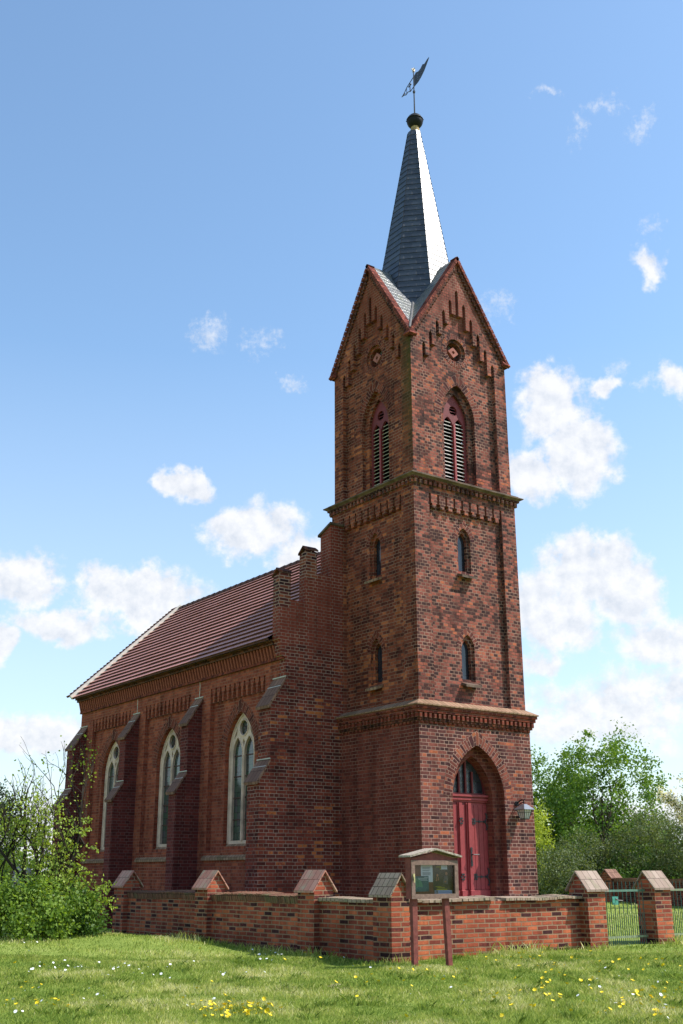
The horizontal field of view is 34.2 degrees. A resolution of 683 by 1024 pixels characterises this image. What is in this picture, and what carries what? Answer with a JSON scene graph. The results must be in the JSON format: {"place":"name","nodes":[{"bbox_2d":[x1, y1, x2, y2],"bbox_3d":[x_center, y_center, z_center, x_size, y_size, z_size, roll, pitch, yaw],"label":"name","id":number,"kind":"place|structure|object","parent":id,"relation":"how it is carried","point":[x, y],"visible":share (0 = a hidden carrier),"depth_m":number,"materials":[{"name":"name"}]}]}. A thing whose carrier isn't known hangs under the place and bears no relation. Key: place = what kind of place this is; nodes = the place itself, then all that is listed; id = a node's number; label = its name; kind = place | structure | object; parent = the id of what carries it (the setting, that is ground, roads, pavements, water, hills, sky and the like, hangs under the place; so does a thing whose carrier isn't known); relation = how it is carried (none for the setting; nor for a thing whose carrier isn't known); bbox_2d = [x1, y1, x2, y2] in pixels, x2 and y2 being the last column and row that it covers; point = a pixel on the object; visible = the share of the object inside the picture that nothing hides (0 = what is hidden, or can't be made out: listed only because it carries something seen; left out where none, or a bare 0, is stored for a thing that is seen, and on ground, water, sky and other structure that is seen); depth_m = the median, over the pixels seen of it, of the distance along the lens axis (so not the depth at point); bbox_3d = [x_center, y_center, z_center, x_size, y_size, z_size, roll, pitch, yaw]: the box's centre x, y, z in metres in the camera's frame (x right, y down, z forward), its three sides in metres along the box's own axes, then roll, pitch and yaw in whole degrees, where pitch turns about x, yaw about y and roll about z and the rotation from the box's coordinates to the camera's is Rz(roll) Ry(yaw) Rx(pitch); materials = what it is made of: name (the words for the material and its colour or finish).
{"place":"outdoors","nodes":[
{"label":"outdoors","id":0,"kind":"place"},
{"bbox_2d":[0,901,682,1023],"bbox_3d":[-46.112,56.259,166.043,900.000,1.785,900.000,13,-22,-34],"label":"ground","id":1,"kind":"structure","parent":0,"point":[118,942],"depth_m":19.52,"materials":[{"name":"green plant"}]},
{"bbox_2d":[0,778,27,865],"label":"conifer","id":2,"kind":"object","parent":1,"relation":"on","point":[5,802],"visible":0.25,"depth_m":40.38,"materials":[{"name":"plant"}]},
{"bbox_2d":[0,875,37,938],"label":"leafy bush","id":3,"kind":"object","parent":1,"relation":"on","point":[5,919],"visible":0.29,"depth_m":21.47,"materials":[{"name":"green plant"}]},
{"bbox_2d":[12,866,30,891],"bbox_3d":[-9.306,11.092,32.162,0.501,1.610,0.160,0,-18,0],"label":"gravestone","id":4,"kind":"object","parent":1,"relation":"on","point":[18,877],"visible":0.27,"depth_m":32.28,"materials":[{"name":"grey stone"}]},
{"bbox_2d":[0,845,43,884],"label":"garden shrub","id":5,"kind":"object","parent":1,"relation":"on","point":[27,862],"visible":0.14,"depth_m":34.45,"materials":[{"name":"green plant"}]},
{"bbox_2d":[0,856,44,888],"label":"garden shrub","id":6,"kind":"object","parent":1,"relation":"on","point":[6,871],"visible":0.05,"depth_m":36.01,"materials":[{"name":"green plant"}]},
{"bbox_2d":[15,842,50,876],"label":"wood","id":7,"kind":"object","parent":1,"relation":"on","point":[30,859],"visible":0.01,"depth_m":89.41,"materials":[{"name":"green plant"}]},
{"bbox_2d":[0,734,98,933],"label":"young tree","id":8,"kind":"object","parent":1,"relation":"on","point":[22,835],"visible":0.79,"depth_m":23.08,"materials":[{"name":"green plant"}]},
{"bbox_2d":[0,864,112,943],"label":"leafy bush","id":9,"kind":"object","parent":1,"relation":"on","point":[51,923],"visible":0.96,"depth_m":21.28,"materials":[{"name":"green plant"}]},
{"bbox_2d":[14,791,117,931],"bbox_3d":[-5.469,7.193,22.601,2.232,2.893,1.370,-2,-18,7],"label":"branching bush","id":10,"kind":"object","parent":1,"relation":"on","point":[47,846],"visible":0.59,"depth_m":22.57,"materials":[{"name":"green plant"}]},
{"bbox_2d":[55,881,113,936],"bbox_3d":[-5.061,8.032,21.962,1.201,1.410,1.263,13,-22,-34],"label":"leafy bush","id":11,"kind":"object","parent":1,"relation":"on","point":[94,928],"visible":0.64,"depth_m":21.71,"materials":[{"name":"green plant"}]},
{"bbox_2d":[50,57,538,928],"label":"church","id":12,"kind":"structure","parent":1,"relation":"on","point":[344,707],"depth_m":27.16,"materials":[{"name":"brick"}]},
{"bbox_2d":[81,728,119,862],"bbox_3d":[-6.826,8.343,32.804,0.360,3.870,2.860,13,-22,-34],"label":"pointed window","id":13,"kind":"structure","parent":12,"relation":"in","point":[111,774],"depth_m":33.32,"materials":[{"name":"beige stone"}]},
{"bbox_2d":[134,715,180,861],"bbox_3d":[-4.702,7.432,30.031,0.360,3.870,2.860,13,-22,-34],"label":"pointed window","id":14,"kind":"structure","parent":12,"relation":"in","point":[170,757],"depth_m":30.36,"materials":[{"name":"beige stone"}]},
{"bbox_2d":[201,698,258,860],"bbox_3d":[-2.507,6.491,27.165,0.360,3.870,2.880,13,-22,-34],"label":"pointed window","id":15,"kind":"structure","parent":12,"relation":"in","point":[244,740],"depth_m":27.38,"materials":[{"name":"beige stone"}]},
{"bbox_2d":[364,527,383,583],"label":"narrow window","id":16,"kind":"structure","parent":12,"relation":"in","point":[378,539],"depth_m":27.19,"materials":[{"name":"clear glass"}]},
{"bbox_2d":[365,632,384,691],"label":"narrow window","id":17,"kind":"structure","parent":12,"relation":"in","point":[379,645],"depth_m":26.39,"materials":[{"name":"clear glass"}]},
{"bbox_2d":[371,401,389,486],"bbox_3d":[1.078,-1.700,28.177,0.260,2.420,0.800,13,-22,-34],"label":"belfry window","id":18,"kind":"structure","parent":12,"relation":"in","point":[383,423],"depth_m":28.24,"materials":[{"name":"red paint"}]},
{"bbox_2d":[443,396,466,483],"bbox_3d":[2.768,-1.788,27.925,0.800,2.420,0.260,13,-22,-34],"label":"belfry window","id":19,"kind":"structure","parent":12,"relation":"in","point":[453,416],"depth_m":27.97,"materials":[{"name":"red paint"}]},
{"bbox_2d":[459,427,463,482],"bbox_3d":[3.035,-1.264,29.532,0.260,2.420,0.800,13,-22,-34],"label":"belfry window","id":20,"kind":"structure","parent":12,"relation":"in","point":[461,456],"depth_m":29.25,"materials":[{"name":"red paint"}]},
{"bbox_2d":[453,522,476,578],"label":"narrow window","id":21,"kind":"structure","parent":12,"relation":"in","point":[459,535],"depth_m":26.86,"materials":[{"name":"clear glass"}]},
{"bbox_2d":[457,628,481,687],"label":"narrow window","id":22,"kind":"structure","parent":12,"relation":"in","point":[463,642],"depth_m":26.04,"materials":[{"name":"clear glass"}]},
{"bbox_2d":[453,802,490,895],"bbox_3d":[2.862,7.763,24.701,1.280,2.540,0.263,13,-22,-34],"label":"door","id":23,"kind":"structure","parent":12,"relation":"in","point":[470,818],"depth_m":24.83,"materials":[{"name":"red paint"}]},
{"bbox_2d":[514,799,534,819],"bbox_3d":[4.139,6.759,25.270,0.332,0.464,0.394,13,-22,-34],"label":"wall lamp","id":24,"kind":"object","parent":12,"relation":"attached to","point":[524,811],"visible":1,"depth_m":25.17,"materials":[{"name":"glass"}]},
{"bbox_2d":[111,870,608,963],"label":"boundary wall","id":25,"kind":"structure","parent":1,"relation":"on","point":[312,912],"depth_m":20.16,"materials":[{"name":"brick"}]},
{"bbox_2d":[399,848,461,966],"bbox_3d":[1.415,6.231,17.321,1.070,1.885,0.290,13,-22,-34],"label":"notice board","id":26,"kind":"object","parent":1,"relation":"on","point":[433,874],"visible":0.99,"depth_m":17.38,"materials":[{"name":"brown wood"}]},
{"bbox_2d":[534,794,556,894],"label":"broadleaf tree","id":27,"kind":"object","parent":1,"relation":"on","point":[539,832],"visible":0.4,"depth_m":50.82,"materials":[{"name":"green plant"}]},
{"bbox_2d":[536,830,609,894],"bbox_3d":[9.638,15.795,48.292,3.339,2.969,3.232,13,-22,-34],"label":"garden shrub","id":28,"kind":"object","parent":1,"relation":"on","point":[559,874],"visible":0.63,"depth_m":48.11,"materials":[{"name":"green plant"}]},
{"bbox_2d":[531,744,630,860],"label":"broadleaf tree","id":29,"kind":"object","parent":1,"relation":"on","point":[537,781],"visible":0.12,"depth_m":58.43,"materials":[{"name":"green plant"}]},
{"bbox_2d":[551,824,635,889],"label":"garden shrub","id":30,"kind":"object","parent":1,"relation":"on","point":[593,853],"visible":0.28,"depth_m":50.80,"materials":[{"name":"green plant"}]},
{"bbox_2d":[536,717,674,876],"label":"broadleaf tree","id":31,"kind":"object","parent":1,"relation":"on","point":[573,801],"visible":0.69,"depth_m":55.36,"materials":[{"name":"green plant"}]},
{"bbox_2d":[541,802,682,864],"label":"hedge shrub","id":32,"kind":"object","parent":1,"relation":"on","point":[628,820],"visible":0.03,"depth_m":57.80,"materials":[{"name":"green plant"}]},
{"bbox_2d":[557,839,682,890],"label":"hedge shrub","id":33,"kind":"object","parent":1,"relation":"on","point":[626,871],"visible":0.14,"depth_m":49.89,"materials":[{"name":"green plant"}]},
{"bbox_2d":[561,869,682,906],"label":"churchyard wall","id":34,"kind":"structure","parent":1,"relation":"on","point":[611,876],"depth_m":45.90,"materials":[{"name":"brick"}]},
{"bbox_2d":[599,800,682,878],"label":"garden shrub","id":35,"kind":"object","parent":1,"relation":"on","point":[648,835],"visible":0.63,"depth_m":50.20,"materials":[{"name":"green plant"}]},
{"bbox_2d":[632,871,674,943],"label":"gate pillar","id":36,"kind":"structure","parent":1,"relation":"on","point":[657,886],"depth_m":21.88,"materials":[{"name":"brick"}]},
{"bbox_2d":[605,881,648,945],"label":"iron gate","id":37,"kind":"structure","parent":36,"relation":"attached to","point":[615,900],"depth_m":21.53,"materials":[{"name":"green metal"}]},
{"bbox_2d":[647,796,682,878],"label":"garden shrub","id":38,"kind":"object","parent":1,"relation":"on","point":[670,852],"visible":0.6,"depth_m":49.31,"materials":[{"name":"green plant"}]},
{"bbox_2d":[650,771,682,827],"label":"blossom tree","id":39,"kind":"object","parent":1,"relation":"on","point":[671,801],"visible":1,"depth_m":40.19,"materials":[{"name":"white plant"}]},
{"bbox_2d":[670,881,682,940],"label":"iron railing","id":40,"kind":"object","parent":1,"relation":"on","point":[676,933],"visible":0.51,"depth_m":22.42,"materials":[{"name":"green metal"}]},
{"bbox_2d":[0,0,682,871],"label":"sky","id":41,"kind":"structure","parent":0,"point":[197,197],"materials":[{"name":"blue"}]}
]}

